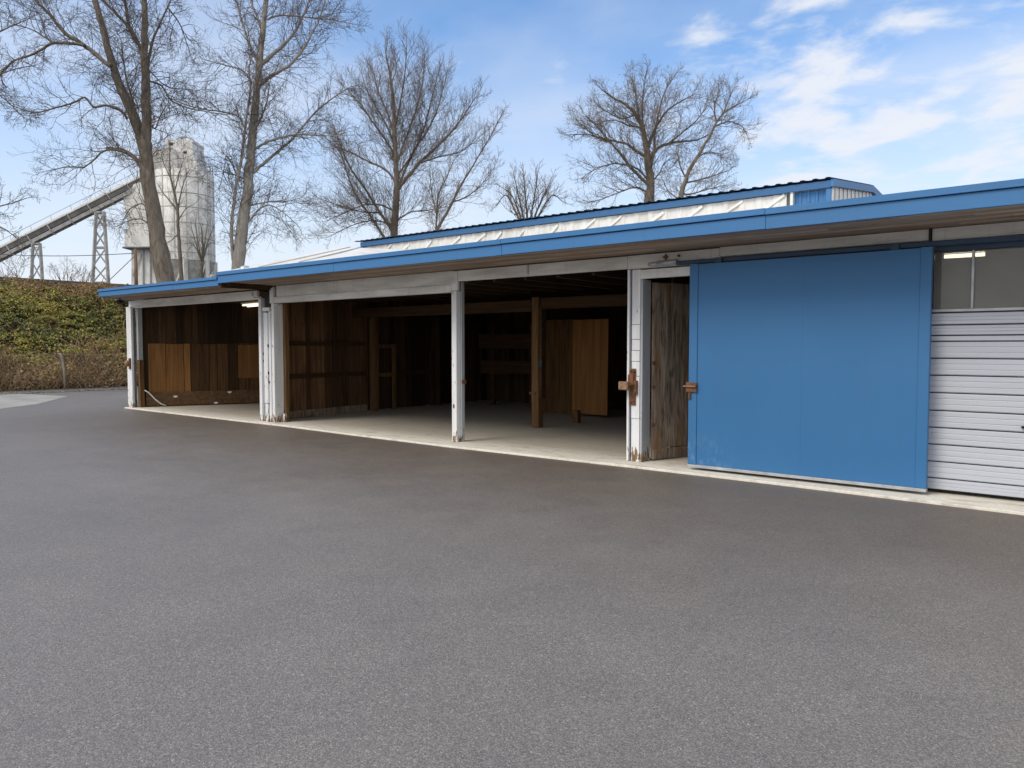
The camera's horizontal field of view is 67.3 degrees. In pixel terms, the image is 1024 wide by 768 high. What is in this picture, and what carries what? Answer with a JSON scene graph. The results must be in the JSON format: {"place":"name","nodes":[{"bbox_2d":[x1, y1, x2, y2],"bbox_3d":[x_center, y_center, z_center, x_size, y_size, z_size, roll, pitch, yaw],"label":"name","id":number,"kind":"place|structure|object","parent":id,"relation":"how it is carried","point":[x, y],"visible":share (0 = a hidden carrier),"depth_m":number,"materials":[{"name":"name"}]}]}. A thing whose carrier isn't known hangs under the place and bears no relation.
{"place":"outdoors","nodes":[
{"label":"outdoors","id":0,"kind":"place"},
{"bbox_2d":[0,394,66,408],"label":"pale road","id":1,"kind":"structure","parent":0,"point":[11,400],"depth_m":23.18,"materials":[{"name":"concrete"}]},
{"bbox_2d":[3,281,113,391],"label":"dry grass","id":2,"kind":"structure","parent":0,"point":[50,382],"depth_m":27.44,"materials":[{"name":"plant"}]},
{"bbox_2d":[0,291,137,389],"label":"embankment","id":3,"kind":"structure","parent":0,"point":[69,326],"depth_m":31.12,"materials":[{"name":"soil"}]},
{"bbox_2d":[0,247,32,277],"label":"dry shrub","id":4,"kind":"object","parent":3,"relation":"on","point":[14,263],"visible":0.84,"depth_m":34.97,"materials":[{"name":"brown plant"}]},
{"bbox_2d":[45,255,85,280],"bbox_3d":[-20.235,-5.096,34.964,1.681,1.530,2.446,-2,3,-35],"label":"dry shrub","id":5,"kind":"object","parent":3,"relation":"on","point":[66,259],"visible":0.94,"depth_m":34.99,"materials":[{"name":"brown plant"}]},
{"bbox_2d":[0,277,133,287],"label":"concrete kerb","id":6,"kind":"structure","parent":3,"relation":"on","point":[62,281],"depth_m":34.57,"materials":[{"name":"grey concrete"}]},
{"bbox_2d":[0,280,137,389],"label":"ivy cover","id":7,"kind":"object","parent":3,"relation":"on","point":[35,306],"visible":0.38,"depth_m":30.98,"materials":[{"name":"green plant"}]},
{"bbox_2d":[0,172,140,282],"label":"conveyor","id":8,"kind":"object","parent":3,"relation":"on","point":[58,224],"visible":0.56,"depth_m":67.90,"materials":[{"name":"grey metal"}]},
{"bbox_2d":[66,261,96,281],"bbox_3d":[-20.190,-5.073,36.034,1.344,1.384,1.602,-1,3,-18],"label":"dry shrub","id":9,"kind":"object","parent":3,"relation":"on","point":[84,273],"visible":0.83,"depth_m":35.96,"materials":[{"name":"brown plant"}]},
{"bbox_2d":[106,249,137,284],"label":"utility pole","id":10,"kind":"object","parent":3,"relation":"on","point":[135,269],"visible":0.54,"depth_m":61.98,"materials":[{"name":"brown wood"}]},
{"bbox_2d":[0,253,133,255],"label":"overhead wire","id":11,"kind":"object","parent":10,"relation":"attached to","point":[70,255],"visible":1,"depth_m":62.16,"materials":[{"name":"black metal"}]},
{"bbox_2d":[0,0,252,282],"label":"bare tree","id":12,"kind":"object","parent":3,"relation":"on","point":[142,127],"visible":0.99,"depth_m":31.79,"materials":[{"name":"brown plant"}]},
{"bbox_2d":[122,124,217,284],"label":"concrete silo","id":13,"kind":"object","parent":3,"relation":"on","point":[146,274],"visible":0.54,"depth_m":68.34,"materials":[{"name":"white concrete"}]},
{"bbox_2d":[145,128,211,280],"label":"young tree","id":14,"kind":"object","parent":3,"relation":"on","point":[178,247],"visible":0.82,"depth_m":44.96,"materials":[{"name":"brown plant"}]},
{"bbox_2d":[180,210,223,277],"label":"young tree","id":15,"kind":"object","parent":3,"relation":"on","point":[200,255],"visible":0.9,"depth_m":45.93,"materials":[{"name":"brown plant"}]},
{"bbox_2d":[153,0,373,269],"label":"bare tree","id":16,"kind":"object","parent":3,"relation":"on","point":[238,250],"visible":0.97,"depth_m":33.79,"materials":[{"name":"grey plant"}]},
{"bbox_2d":[294,16,497,248],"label":"bare tree","id":17,"kind":"object","parent":3,"relation":"on","point":[395,154],"visible":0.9,"depth_m":41.93,"materials":[{"name":"grey plant"}]},
{"bbox_2d":[0,389,1023,767],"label":"asphalt","id":18,"kind":"structure","parent":0,"point":[180,591],"depth_m":4.67,"materials":[{"name":"grey asphalt"}]},
{"bbox_2d":[0,385,137,394],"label":"gravel verge","id":19,"kind":"structure","parent":18,"relation":"on","point":[51,390],"depth_m":27.33,"materials":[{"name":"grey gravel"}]},
{"bbox_2d":[0,353,137,390],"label":"chain link fence","id":20,"kind":"object","parent":19,"relation":"on","point":[64,371],"visible":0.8,"depth_m":27.52,"materials":[{"name":"grey metal"}]},
{"bbox_2d":[97,178,1023,498],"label":"open shed","id":21,"kind":"structure","parent":18,"relation":"on","point":[873,340],"depth_m":9.53,"materials":[{"name":"white paint"}]},
{"bbox_2d":[116,298,123,303],"bbox_3d":[-9.726,-2.057,19.082,0.100,0.150,0.200,0,3,1],"label":"security camera","id":22,"kind":"object","parent":21,"relation":"attached to","point":[119,301],"visible":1,"depth_m":19.03,"materials":[{"name":"black plastic"}]},
{"bbox_2d":[241,301,257,305],"bbox_3d":[-6.664,-2.068,19.769,1.104,0.090,0.110,3,4,45],"label":"tube lamp","id":23,"kind":"object","parent":21,"relation":"attached to","point":[249,303],"visible":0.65,"depth_m":19.89,"materials":[{"name":"white plastic"}]},
{"bbox_2d":[651,282,689,458],"bbox_3d":[2.420,-0.191,10.854,1.210,2.434,0.051,-2,3,-33],"label":"plank door","id":24,"kind":"structure","parent":21,"relation":"in","point":[670,301],"depth_m":10.71,"materials":[{"name":"wood"}]},
{"bbox_2d":[683,243,932,492],"bbox_3d":[3.293,-0.216,8.937,2.798,2.638,0.109,2,4,39],"label":"sliding door","id":25,"kind":"structure","parent":21,"relation":"in","point":[817,368],"depth_m":8.80,"materials":[{"name":"blue paint"}]},
{"bbox_2d":[927,246,1023,498],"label":"garage door","id":26,"kind":"structure","parent":21,"relation":"in","point":[976,442],"depth_m":7.97,"materials":[{"name":"white metal"}]},
{"bbox_2d":[0,0,1023,284],"label":"sky","id":27,"kind":"structure","parent":0,"point":[892,96],"materials":[{"name":"blue"}]},
{"bbox_2d":[124,400,1023,514],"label":"concrete floor","id":28,"kind":"structure","parent":0,"point":[504,427],"depth_m":13.75,"materials":[{"name":"grey concrete"}]},
{"bbox_2d":[144,390,165,405],"bbox_3d":[-9.295,0.363,20.038,0.518,0.446,0.059,-1,3,-27],"label":"bent hose","id":29,"kind":"object","parent":28,"relation":"on","point":[154,398],"visible":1,"depth_m":20.03,"materials":[{"name":"plastic"}]},
{"bbox_2d":[479,323,531,407],"bbox_3d":[-0.066,-0.499,20.196,2.050,2.170,0.120,2,4,39],"label":"wooden frame","id":30,"kind":"object","parent":28,"relation":"on","point":[493,340],"depth_m":20.22,"materials":[{"name":"brown wood"}]},
{"bbox_2d":[543,319,574,413],"bbox_3d":[1.079,-0.413,18.124,0.050,2.200,1.060,-3,4,-44],"label":"plywood panel","id":31,"kind":"object","parent":28,"relation":"on","point":[559,358],"visible":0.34,"depth_m":18.08,"materials":[{"name":"brown wood"}]},
{"bbox_2d":[572,410,580,422],"bbox_3d":[1.328,0.670,15.833,0.130,0.260,0.130,2,4,39],"label":"timber block","id":32,"kind":"object","parent":28,"relation":"on","point":[576,416],"depth_m":15.79,"materials":[{"name":"brown wood"}]},
{"bbox_2d":[572,319,608,415],"bbox_3d":[1.729,-0.380,17.033,0.050,2.100,1.008,-3,4,-45],"label":"plywood panel","id":33,"kind":"object","parent":28,"relation":"on","point":[590,368],"visible":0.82,"depth_m":17.01,"materials":[{"name":"brown wood"}]},
{"bbox_2d":[355,177,881,249],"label":"metal warehouse","id":34,"kind":"structure","parent":0,"point":[804,192],"depth_m":19.43,"materials":[{"name":"blue paint"}]},
{"label":"ground","id":35,"kind":"structure","parent":0,"visible":0},
{"bbox_2d":[0,0,51,274],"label":"bare tree","id":36,"kind":"object","parent":35,"relation":"on","point":[11,100],"visible":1,"depth_m":25.92,"materials":[{"name":"brown plant"}]},
{"bbox_2d":[0,271,144,391],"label":"bramble thicket","id":37,"kind":"object","parent":35,"relation":"on","point":[85,289],"visible":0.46,"depth_m":29.21,"materials":[{"name":"plant"}]},
{"bbox_2d":[409,101,511,230],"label":"bare tree","id":38,"kind":"object","parent":35,"relation":"on","point":[437,206],"visible":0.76,"depth_m":40.09,"materials":[{"name":"brown plant"}]},
{"bbox_2d":[479,157,576,218],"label":"bare tree","id":39,"kind":"object","parent":35,"relation":"on","point":[520,205],"visible":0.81,"depth_m":77.36,"materials":[{"name":"brown plant"}]},
{"bbox_2d":[555,52,721,210],"bbox_3d":[6.622,-8.653,39.939,8.851,16.917,4.815,0,3,1],"label":"bare tree","id":40,"kind":"object","parent":35,"relation":"on","point":[648,163],"visible":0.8,"depth_m":39.78,"materials":[{"name":"grey plant"}]},
{"bbox_2d":[644,66,764,199],"bbox_3d":[9.123,-7.857,38.136,7.125,15.529,3.446,0,3,-10],"label":"bare tree","id":41,"kind":"object","parent":35,"relation":"on","point":[689,169],"visible":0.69,"depth_m":37.93,"materials":[{"name":"brown plant"}]}
]}

